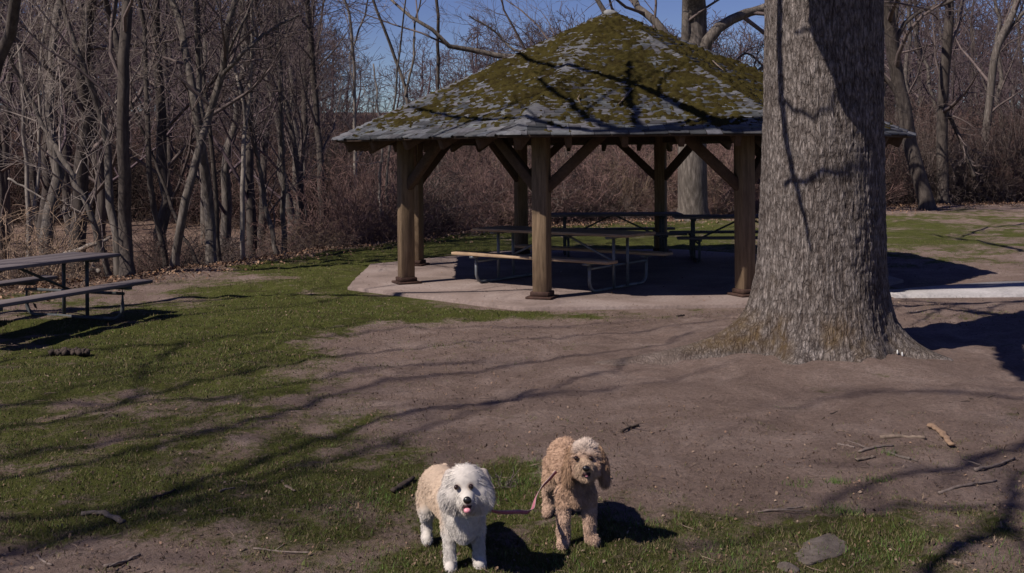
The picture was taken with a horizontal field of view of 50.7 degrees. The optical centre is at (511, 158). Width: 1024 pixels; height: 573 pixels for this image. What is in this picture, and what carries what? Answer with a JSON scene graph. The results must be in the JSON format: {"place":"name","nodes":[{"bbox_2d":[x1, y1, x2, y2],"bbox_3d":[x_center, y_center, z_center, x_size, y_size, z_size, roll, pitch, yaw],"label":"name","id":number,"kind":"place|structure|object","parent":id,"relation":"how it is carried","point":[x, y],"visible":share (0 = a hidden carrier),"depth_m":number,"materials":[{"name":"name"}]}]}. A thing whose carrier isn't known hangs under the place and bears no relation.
{"place":"outdoors","nodes":[
{"label":"outdoors","id":0,"kind":"place"},
{"bbox_2d":[0,111,1023,572],"bbox_3d":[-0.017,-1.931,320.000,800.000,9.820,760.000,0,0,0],"label":"ground","id":1,"kind":"structure","parent":0,"point":[892,389],"depth_m":7.49,"materials":[{"name":"soil"}]},
{"bbox_2d":[0,0,20,76],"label":"bare tree","id":2,"kind":"object","parent":1,"relation":"on","point":[10,33],"visible":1,"depth_m":12.45,"materials":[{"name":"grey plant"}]},
{"bbox_2d":[0,0,65,227],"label":"bare tree","id":3,"kind":"object","parent":1,"relation":"on","point":[33,179],"visible":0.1,"depth_m":39.69,"materials":[{"name":"brown plant"}]},
{"bbox_2d":[0,0,66,249],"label":"bare tree","id":4,"kind":"object","parent":1,"relation":"on","point":[5,147],"visible":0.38,"depth_m":32.73,"materials":[{"name":"brown plant"}]},
{"bbox_2d":[0,0,75,234],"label":"bare tree","id":5,"kind":"object","parent":1,"relation":"on","point":[66,190],"visible":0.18,"depth_m":37.44,"materials":[{"name":"brown plant"}]},
{"bbox_2d":[0,0,80,84],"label":"bare tree","id":6,"kind":"object","parent":1,"relation":"on","point":[2,79],"visible":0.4,"depth_m":21.93,"materials":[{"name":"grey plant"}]},
{"bbox_2d":[0,0,114,258],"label":"bare tree","id":7,"kind":"object","parent":1,"relation":"on","point":[3,195],"visible":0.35,"depth_m":27.86,"materials":[{"name":"brown plant"}]},
{"bbox_2d":[0,4,114,144],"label":"bare tree","id":8,"kind":"object","parent":1,"relation":"on","point":[28,85],"visible":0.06,"depth_m":44.64,"materials":[{"name":"brown plant"}]},
{"bbox_2d":[6,0,112,116],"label":"bare tree","id":9,"kind":"object","parent":1,"relation":"on","point":[37,51],"visible":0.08,"depth_m":53.08,"materials":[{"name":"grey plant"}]},
{"bbox_2d":[48,346,89,356],"bbox_3d":[-4.080,1.788,9.967,0.380,0.101,0.128,0,0,6],"label":"dirt clod","id":10,"kind":"object","parent":1,"relation":"on","point":[66,351],"visible":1,"depth_m":9.93,"materials":[{"name":"soil"}]},
{"bbox_2d":[0,0,138,251],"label":"bare tree","id":11,"kind":"object","parent":1,"relation":"on","point":[45,185],"visible":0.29,"depth_m":29.76,"materials":[{"name":"brown plant"}]},
{"bbox_2d":[0,0,151,252],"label":"bare tree","id":12,"kind":"object","parent":1,"relation":"on","point":[101,203],"visible":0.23,"depth_m":32.46,"materials":[{"name":"brown plant"}]},
{"bbox_2d":[0,252,152,320],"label":"picnic table","id":13,"kind":"object","parent":1,"relation":"on","point":[23,263],"visible":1,"depth_m":12.02,"materials":[{"name":"grey wood"}]},
{"bbox_2d":[0,0,172,198],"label":"bare tree","id":14,"kind":"object","parent":1,"relation":"on","point":[70,142],"visible":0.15,"depth_m":41.97,"materials":[{"name":"brown plant"}]},
{"bbox_2d":[0,0,179,278],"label":"bare tree","id":15,"kind":"object","parent":1,"relation":"on","point":[75,187],"visible":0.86,"depth_m":16.84,"materials":[{"name":"brown plant"}]},
{"bbox_2d":[0,0,181,277],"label":"bare tree","id":16,"kind":"object","parent":1,"relation":"on","point":[121,108],"visible":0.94,"depth_m":16.42,"materials":[{"name":"grey plant"}]},
{"bbox_2d":[0,0,191,274],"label":"bare tree","id":17,"kind":"object","parent":1,"relation":"on","point":[24,143],"visible":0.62,"depth_m":18.87,"materials":[{"name":"brown plant"}]},
{"bbox_2d":[81,510,125,523],"bbox_3d":[-2.030,1.784,5.395,0.310,0.029,0.087,0,0,29],"label":"stick","id":18,"kind":"object","parent":1,"relation":"on","point":[106,513],"visible":1,"depth_m":5.40,"materials":[{"name":"wood"}]},
{"bbox_2d":[57,0,177,175],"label":"bare tree","id":19,"kind":"object","parent":1,"relation":"on","point":[117,87],"visible":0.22,"depth_m":40.07,"materials":[{"name":"brown plant"}]},
{"bbox_2d":[103,553,140,567],"bbox_3d":[-1.755,1.790,4.800,0.095,0.054,0.228,0,0,15],"label":"stick","id":20,"kind":"object","parent":1,"relation":"on","point":[122,562],"visible":0.98,"depth_m":4.81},
{"bbox_2d":[97,1,168,134],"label":"bare tree","id":21,"kind":"object","parent":1,"relation":"on","point":[115,76],"visible":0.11,"depth_m":61.91,"materials":[{"name":"brown plant"}]},
{"bbox_2d":[32,0,235,277],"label":"bare tree","id":22,"kind":"object","parent":1,"relation":"on","point":[110,208],"visible":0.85,"depth_m":17.47,"materials":[{"name":"brown plant"}]},
{"bbox_2d":[44,0,223,267],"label":"bare tree","id":23,"kind":"object","parent":1,"relation":"on","point":[156,219],"visible":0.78,"depth_m":18.40,"materials":[{"name":"brown plant"}]},
{"bbox_2d":[0,0,281,286],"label":"bare tree","id":24,"kind":"object","parent":1,"relation":"on","point":[82,178],"visible":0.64,"depth_m":19.79,"materials":[{"name":"brown plant"}]},
{"bbox_2d":[75,0,207,209],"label":"bare tree","id":25,"kind":"object","parent":1,"relation":"on","point":[166,3],"visible":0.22,"depth_m":44.85,"materials":[{"name":"brown plant"}]},
{"bbox_2d":[97,88,226,264],"bbox_3d":[-6.253,0.460,19.474,2.146,3.708,1.324,0,0,-13],"label":"bare tree","id":26,"kind":"object","parent":1,"relation":"on","point":[185,240],"visible":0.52,"depth_m":19.48,"materials":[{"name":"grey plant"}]},
{"bbox_2d":[0,0,329,280],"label":"bare tree","id":27,"kind":"object","parent":1,"relation":"on","point":[58,170],"visible":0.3,"depth_m":24.13,"materials":[{"name":"brown plant"}]},
{"bbox_2d":[107,2,238,143],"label":"bare tree","id":28,"kind":"object","parent":1,"relation":"on","point":[178,95],"visible":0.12,"depth_m":53.54,"materials":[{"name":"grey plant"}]},
{"bbox_2d":[96,0,256,222],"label":"bare tree","id":29,"kind":"object","parent":1,"relation":"on","point":[169,153],"visible":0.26,"depth_m":41.81,"materials":[{"name":"brown plant"}]},
{"bbox_2d":[28,0,339,268],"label":"bare tree","id":30,"kind":"object","parent":1,"relation":"on","point":[225,68],"visible":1,"depth_m":17.94,"materials":[{"name":"brown plant"}]},
{"bbox_2d":[31,0,336,266],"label":"bare tree","id":31,"kind":"object","parent":1,"relation":"on","point":[164,210],"visible":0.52,"depth_m":20.61,"materials":[{"name":"brown plant"}]},
{"bbox_2d":[103,0,265,165],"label":"bare tree","id":32,"kind":"object","parent":1,"relation":"on","point":[195,67],"visible":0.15,"depth_m":45.75,"materials":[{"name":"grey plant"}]},
{"bbox_2d":[104,0,282,257],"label":"bare tree","id":33,"kind":"object","parent":1,"relation":"on","point":[250,202],"visible":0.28,"depth_m":25.94,"materials":[{"name":"brown plant"}]},
{"bbox_2d":[160,0,236,133],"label":"bare tree","id":34,"kind":"object","parent":1,"relation":"on","point":[184,70],"visible":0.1,"depth_m":67.83,"materials":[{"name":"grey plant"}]},
{"bbox_2d":[151,6,263,142],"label":"bare tree","id":35,"kind":"object","parent":1,"relation":"on","point":[186,81],"visible":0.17,"depth_m":53.18,"materials":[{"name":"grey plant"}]},
{"bbox_2d":[197,0,238,260],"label":"bare tree","id":36,"kind":"object","parent":1,"relation":"on","point":[214,180],"visible":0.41,"depth_m":19.64,"materials":[{"name":"brown plant"}]},
{"bbox_2d":[137,0,300,144],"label":"bare tree","id":37,"kind":"object","parent":1,"relation":"on","point":[215,64],"visible":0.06,"depth_m":47.67,"materials":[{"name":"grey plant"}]},
{"bbox_2d":[138,0,303,243],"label":"bare tree","id":38,"kind":"object","parent":1,"relation":"on","point":[202,219],"visible":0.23,"depth_m":34.99,"materials":[{"name":"brown plant"}]},
{"bbox_2d":[134,0,308,259],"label":"bare tree","id":39,"kind":"object","parent":1,"relation":"on","point":[242,194],"visible":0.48,"depth_m":21.00,"materials":[{"name":"brown plant"}]},
{"bbox_2d":[74,0,377,264],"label":"bare tree","id":40,"kind":"object","parent":1,"relation":"on","point":[210,223],"visible":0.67,"depth_m":19.18,"materials":[{"name":"brown plant"}]},
{"bbox_2d":[56,0,400,252],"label":"bare tree","id":41,"kind":"object","parent":1,"relation":"on","point":[225,206],"visible":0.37,"depth_m":27.49,"materials":[{"name":"grey plant"}]},
{"bbox_2d":[107,0,371,249],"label":"bare tree","id":42,"kind":"object","parent":1,"relation":"on","point":[288,206],"visible":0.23,"depth_m":32.65,"materials":[{"name":"grey plant"}]},
{"bbox_2d":[143,0,348,247],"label":"bare tree","id":43,"kind":"object","parent":1,"relation":"on","point":[263,162],"visible":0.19,"depth_m":34.66,"materials":[{"name":"brown plant"}]},
{"bbox_2d":[130,0,367,243],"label":"bare tree","id":44,"kind":"object","parent":1,"relation":"on","point":[303,132],"visible":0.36,"depth_m":31.16,"materials":[{"name":"brown plant"}]},
{"bbox_2d":[167,14,345,254],"bbox_3d":[-5.290,-0.221,21.660,4.204,5.165,3.555,0,0,0],"label":"bare tree","id":45,"kind":"object","parent":1,"relation":"on","point":[263,188],"visible":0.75,"depth_m":21.53,"materials":[{"name":"grey plant"}]},
{"bbox_2d":[192,0,338,251],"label":"bare tree","id":46,"kind":"object","parent":1,"relation":"on","point":[297,171],"visible":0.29,"depth_m":26.77,"materials":[{"name":"brown plant"}]},
{"bbox_2d":[212,0,345,140],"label":"bare tree","id":47,"kind":"object","parent":1,"relation":"on","point":[255,105],"visible":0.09,"depth_m":46.72,"materials":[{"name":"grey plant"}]},
{"bbox_2d":[233,19,344,222],"bbox_3d":[-7.875,-1.030,38.789,3.931,7.817,4.059,0,0,1],"label":"bare tree","id":48,"kind":"object","parent":1,"relation":"on","point":[306,212],"visible":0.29,"depth_m":38.76,"materials":[{"name":"grey plant"}]},
{"bbox_2d":[205,0,374,253],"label":"bare tree","id":49,"kind":"object","parent":1,"relation":"on","point":[283,176],"visible":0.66,"depth_m":21.87,"materials":[{"name":"grey plant"}]},
{"bbox_2d":[233,0,356,213],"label":"bare tree","id":50,"kind":"object","parent":1,"relation":"on","point":[296,128],"visible":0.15,"depth_m":41.00,"materials":[{"name":"grey plant"}]},
{"bbox_2d":[262,0,390,236],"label":"bare tree","id":51,"kind":"object","parent":1,"relation":"on","point":[315,112],"visible":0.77,"depth_m":26.03,"materials":[{"name":"brown plant"}]},
{"bbox_2d":[283,0,381,167],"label":"bare tree","id":52,"kind":"object","parent":1,"relation":"on","point":[333,75],"visible":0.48,"depth_m":45.60,"materials":[{"name":"brown plant"}]},
{"bbox_2d":[307,0,397,191],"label":"bare tree","id":53,"kind":"object","parent":1,"relation":"on","point":[353,76],"visible":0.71,"depth_m":28.05,"materials":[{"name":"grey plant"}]},
{"bbox_2d":[351,59,389,235],"bbox_3d":[-2.944,-0.098,23.650,1.191,4.275,1.484,0,0,0],"label":"bare tree","id":54,"kind":"object","parent":1,"relation":"on","point":[380,162],"visible":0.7,"depth_m":23.92,"materials":[{"name":"brown plant"}]},
{"bbox_2d":[372,0,411,233],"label":"bare tree","id":55,"kind":"object","parent":1,"relation":"on","point":[394,103],"visible":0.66,"depth_m":24.46,"materials":[{"name":"brown plant"}]},
{"bbox_2d":[381,41,415,104],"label":"bare tree","id":56,"kind":"object","parent":1,"relation":"on","point":[397,82],"visible":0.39,"depth_m":64.55,"materials":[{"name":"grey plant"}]},
{"bbox_2d":[390,476,414,492],"bbox_3d":[-0.585,1.754,5.807,0.042,0.034,0.257,0,0,22],"label":"bark chunk","id":57,"kind":"object","parent":1,"relation":"on","point":[401,485],"visible":1,"depth_m":5.78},
{"bbox_2d":[373,0,434,103],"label":"bare tree","id":58,"kind":"object","parent":1,"relation":"on","point":[402,77],"visible":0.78,"depth_m":31.14,"materials":[{"name":"brown plant"}]},
{"bbox_2d":[427,0,467,188],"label":"bare tree","id":59,"kind":"object","parent":1,"relation":"on","point":[438,30],"visible":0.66,"depth_m":33.03,"materials":[{"name":"brown plant"}]},
{"bbox_2d":[414,462,495,572],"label":"dog","id":60,"kind":"object","parent":1,"relation":"on","point":[458,500],"visible":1,"depth_m":4.61},
{"bbox_2d":[490,471,556,514],"bbox_3d":[0.056,1.496,4.772,0.116,0.128,0.492,0,0,42],"label":"leash","id":61,"kind":"object","parent":60,"relation":"hanging from","point":[507,512],"visible":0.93,"depth_m":4.69,"materials":[{"name":"fabric"}]},
{"bbox_2d":[490,461,519,487],"bbox_3d":[-0.035,1.745,5.893,0.137,0.196,0.262,0,0,18],"label":"dry weed","id":62,"kind":"object","parent":1,"relation":"on","point":[509,483],"visible":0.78,"depth_m":5.88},
{"bbox_2d":[0,309,1022,572],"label":"twig debris","id":63,"kind":"object","parent":1,"relation":"on","point":[538,463],"visible":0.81,"depth_m":6.08,"materials":[{"name":"wood"}]},
{"bbox_2d":[0,237,1023,572],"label":"grass","id":64,"kind":"structure","parent":1,"relation":"on","point":[392,507],"depth_m":5.87,"materials":[{"name":"plant"}]},
{"bbox_2d":[0,87,1023,294],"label":"brush","id":65,"kind":"object","parent":1,"relation":"on","point":[605,185],"visible":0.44,"depth_m":28.82,"materials":[{"name":"plant"}]},
{"bbox_2d":[0,75,1023,233],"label":"undergrowth","id":66,"kind":"object","parent":1,"relation":"on","point":[140,200],"visible":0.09,"depth_m":42.40,"materials":[{"name":"plant"}]},
{"bbox_2d":[0,0,1023,136],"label":"distant woods","id":67,"kind":"object","parent":1,"relation":"on","point":[431,62],"visible":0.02,"depth_m":87.79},
{"bbox_2d":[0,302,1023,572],"bbox_3d":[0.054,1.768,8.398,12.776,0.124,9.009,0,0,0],"label":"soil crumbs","id":68,"kind":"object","parent":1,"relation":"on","point":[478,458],"visible":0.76,"depth_m":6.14,"materials":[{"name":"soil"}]},
{"bbox_2d":[0,199,1023,312],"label":"dead leaves","id":69,"kind":"object","parent":1,"relation":"on","point":[201,266],"visible":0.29,"depth_m":20.37,"materials":[{"name":"plant"}]},
{"bbox_2d":[0,250,1023,572],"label":"leaf scraps","id":70,"kind":"object","parent":1,"relation":"on","point":[474,456],"visible":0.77,"depth_m":6.02,"materials":[{"name":"plant"}]},
{"bbox_2d":[541,435,611,550],"bbox_3d":[0.297,1.523,5.127,0.284,0.537,0.748,0,0,-4],"label":"dog","id":71,"kind":"object","parent":1,"relation":"on","point":[579,467],"visible":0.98,"depth_m":4.94},
{"bbox_2d":[328,0,1022,221],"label":"bare tree","id":72,"kind":"object","parent":1,"relation":"on","point":[692,186],"visible":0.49,"depth_m":30.30,"materials":[{"name":"grey plant"}]},
{"bbox_2d":[594,0,953,365],"bbox_3d":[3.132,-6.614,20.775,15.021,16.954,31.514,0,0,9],"label":"broad tree","id":73,"kind":"object","parent":1,"relation":"on","point":[820,287],"visible":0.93,"depth_m":9.00,"materials":[{"name":"grey plant"}]},
{"bbox_2d":[757,506,808,512],"bbox_3d":[1.368,1.783,5.476,0.251,0.024,0.106,0,0,0],"label":"stick","id":74,"kind":"object","parent":1,"relation":"on","point":[781,509],"visible":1,"depth_m":5.47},
{"bbox_2d":[777,561,799,572],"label":"rock","id":75,"kind":"object","parent":1,"relation":"on","point":[785,565],"visible":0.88,"depth_m":4.71,"materials":[{"name":"stone"}]},
{"bbox_2d":[794,533,847,565],"bbox_3d":[1.456,1.794,4.984,0.212,0.047,0.551,0,0,42],"label":"rock","id":76,"kind":"object","parent":1,"relation":"on","point":[832,547],"visible":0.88,"depth_m":4.91,"materials":[{"name":"stone"}]},
{"bbox_2d":[847,440,893,452],"bbox_3d":[2.185,1.744,6.536,0.284,0.050,0.114,0,0,0],"label":"stick","id":77,"kind":"object","parent":1,"relation":"on","point":[869,448],"visible":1,"depth_m":6.53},
{"bbox_2d":[738,0,1012,210],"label":"bare tree","id":78,"kind":"object","parent":1,"relation":"on","point":[923,191],"visible":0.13,"depth_m":32.93,"materials":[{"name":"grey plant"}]},
{"bbox_2d":[880,434,925,438],"bbox_3d":[2.450,1.750,6.775,0.271,0.041,0.039,0,0,15],"label":"stick","id":79,"kind":"object","parent":1,"relation":"on","point":[887,436],"visible":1,"depth_m":6.78,"materials":[{"name":"brown wood"}]},
{"bbox_2d":[884,0,975,124],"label":"bare tree","id":80,"kind":"object","parent":1,"relation":"on","point":[906,51],"visible":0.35,"depth_m":42.99,"materials":[{"name":"brown plant"}]},
{"bbox_2d":[884,0,978,126],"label":"bare tree","id":81,"kind":"object","parent":1,"relation":"on","point":[918,57],"visible":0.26,"depth_m":51.83,"materials":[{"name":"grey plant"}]},
{"bbox_2d":[885,0,981,121],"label":"bare tree","id":82,"kind":"object","parent":1,"relation":"on","point":[925,51],"visible":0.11,"depth_m":69.55,"materials":[{"name":"brown plant"}]},
{"bbox_2d":[884,0,988,132],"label":"bare tree","id":83,"kind":"object","parent":1,"relation":"on","point":[928,75],"visible":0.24,"depth_m":49.17,"materials":[{"name":"brown plant"}]},
{"bbox_2d":[885,0,992,110],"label":"bare tree","id":84,"kind":"object","parent":1,"relation":"on","point":[941,45],"visible":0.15,"depth_m":74.36,"materials":[{"name":"brown plant"}]},
{"bbox_2d":[926,423,954,445],"bbox_3d":[2.717,1.742,6.843,0.067,0.043,0.516,0,0,6],"label":"bark slab","id":85,"kind":"object","parent":1,"relation":"on","point":[943,434],"depth_m":6.80,"materials":[{"name":"wood"}]},
{"bbox_2d":[885,0,1021,106],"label":"bare tree","id":86,"kind":"object","parent":1,"relation":"on","point":[910,39],"visible":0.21,"depth_m":48.78,"materials":[{"name":"brown plant"}]},
{"bbox_2d":[908,3,1004,120],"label":"bare tree","id":87,"kind":"object","parent":1,"relation":"on","point":[952,80],"visible":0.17,"depth_m":60.15,"materials":[{"name":"brown plant"}]},
{"bbox_2d":[893,0,1022,126],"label":"bare tree","id":88,"kind":"object","parent":1,"relation":"on","point":[969,59],"visible":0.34,"depth_m":53.66,"materials":[{"name":"brown plant"}]},
{"bbox_2d":[908,0,1008,132],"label":"bare tree","id":89,"kind":"object","parent":1,"relation":"on","point":[972,16],"visible":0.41,"depth_m":58.29,"materials":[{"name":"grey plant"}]},
{"bbox_2d":[898,0,1023,131],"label":"bare tree","id":90,"kind":"object","parent":1,"relation":"on","point":[1003,80],"visible":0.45,"depth_m":48.18,"materials":[{"name":"grey plant"}]},
{"bbox_2d":[916,0,1008,203],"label":"bare tree","id":91,"kind":"object","parent":1,"relation":"on","point":[944,107],"visible":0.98,"depth_m":35.98,"materials":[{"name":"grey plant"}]},
{"bbox_2d":[901,0,1023,135],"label":"bare tree","id":92,"kind":"object","parent":1,"relation":"on","point":[954,85],"visible":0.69,"depth_m":43.40,"materials":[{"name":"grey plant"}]},
{"bbox_2d":[911,5,1022,118],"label":"bare tree","id":93,"kind":"object","parent":1,"relation":"on","point":[979,64],"visible":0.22,"depth_m":65.34,"materials":[{"name":"grey plant"}]},
{"bbox_2d":[938,480,996,493],"bbox_3d":[2.460,1.771,5.827,0.400,0.040,0.021,0,0,-20],"label":"stick","id":94,"kind":"object","parent":1,"relation":"on","point":[962,485],"visible":1,"depth_m":5.81,"materials":[{"name":"wood"}]},
{"bbox_2d":[916,0,1023,149],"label":"bare tree","id":95,"kind":"object","parent":1,"relation":"on","point":[1009,24],"visible":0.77,"depth_m":39.79,"materials":[{"name":"grey plant"}]},
{"bbox_2d":[932,0,1023,123],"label":"bare tree","id":96,"kind":"object","parent":1,"relation":"on","point":[983,56],"visible":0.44,"depth_m":57.51,"materials":[{"name":"brown plant"}]},
{"bbox_2d":[962,457,1015,471],"bbox_3d":[2.748,1.747,6.234,0.393,0.043,0.126,0,0,-32],"label":"stick","id":97,"kind":"object","parent":1,"relation":"on","point":[981,467],"visible":1,"depth_m":6.16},
{"bbox_2d":[957,1,1023,121],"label":"bare tree","id":98,"kind":"object","parent":1,"relation":"on","point":[1004,64],"visible":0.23,"depth_m":69.95,"materials":[{"name":"brown plant"}]},
{"bbox_2d":[960,2,1023,129],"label":"bare tree","id":99,"kind":"object","parent":1,"relation":"on","point":[1005,109],"visible":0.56,"depth_m":46.42,"materials":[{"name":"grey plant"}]},
{"bbox_2d":[965,0,1023,121],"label":"bare tree","id":100,"kind":"object","parent":1,"relation":"on","point":[1019,49],"visible":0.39,"depth_m":66.32,"materials":[{"name":"brown plant"}]},
{"bbox_2d":[965,40,1023,124],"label":"bare tree","id":101,"kind":"object","parent":1,"relation":"on","point":[1008,82],"visible":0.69,"depth_m":44.41,"materials":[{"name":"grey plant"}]},
{"bbox_2d":[5,0,1023,112],"label":"sky","id":102,"kind":"structure","parent":0,"point":[669,12],"materials":[{"name":"blue"}]},
{"bbox_2d":[348,249,903,310],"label":"pavement","id":103,"kind":"structure","parent":0,"point":[574,291],"depth_m":15.07,"materials":[{"name":"concrete"}]},
{"bbox_2d":[451,225,672,292],"bbox_3d":[0.680,1.369,15.018,2.620,0.749,1.640,0,0,38],"label":"picnic table","id":104,"kind":"object","parent":103,"relation":"on","point":[613,235],"visible":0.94,"depth_m":14.81,"materials":[{"name":"brown wood"}]},
{"bbox_2d":[551,212,687,256],"bbox_3d":[1.812,1.359,19.350,2.400,0.749,1.640,0,0,0],"label":"picnic table","id":105,"kind":"object","parent":103,"relation":"on","point":[661,234],"visible":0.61,"depth_m":19.16,"materials":[{"name":"grey wood"}]},
{"bbox_2d":[331,9,916,299],"bbox_3d":[1.535,-0.276,16.629,8.278,4.024,8.278,0,0,0],"label":"gazebo","id":106,"kind":"object","parent":103,"relation":"on","point":[692,97],"visible":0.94,"depth_m":14.03,"materials":[{"name":"wood"}]},
{"bbox_2d":[669,214,758,262],"bbox_3d":[3.962,1.341,18.300,2.440,0.749,1.640,0,0,3],"label":"picnic table","id":107,"kind":"object","parent":103,"relation":"on","point":[692,238],"visible":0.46,"depth_m":18.16,"materials":[{"name":"grey wood"}]},
{"bbox_2d":[889,281,1023,297],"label":"path","id":108,"kind":"structure","parent":0,"point":[994,289],"depth_m":13.79,"materials":[{"name":"concrete"}]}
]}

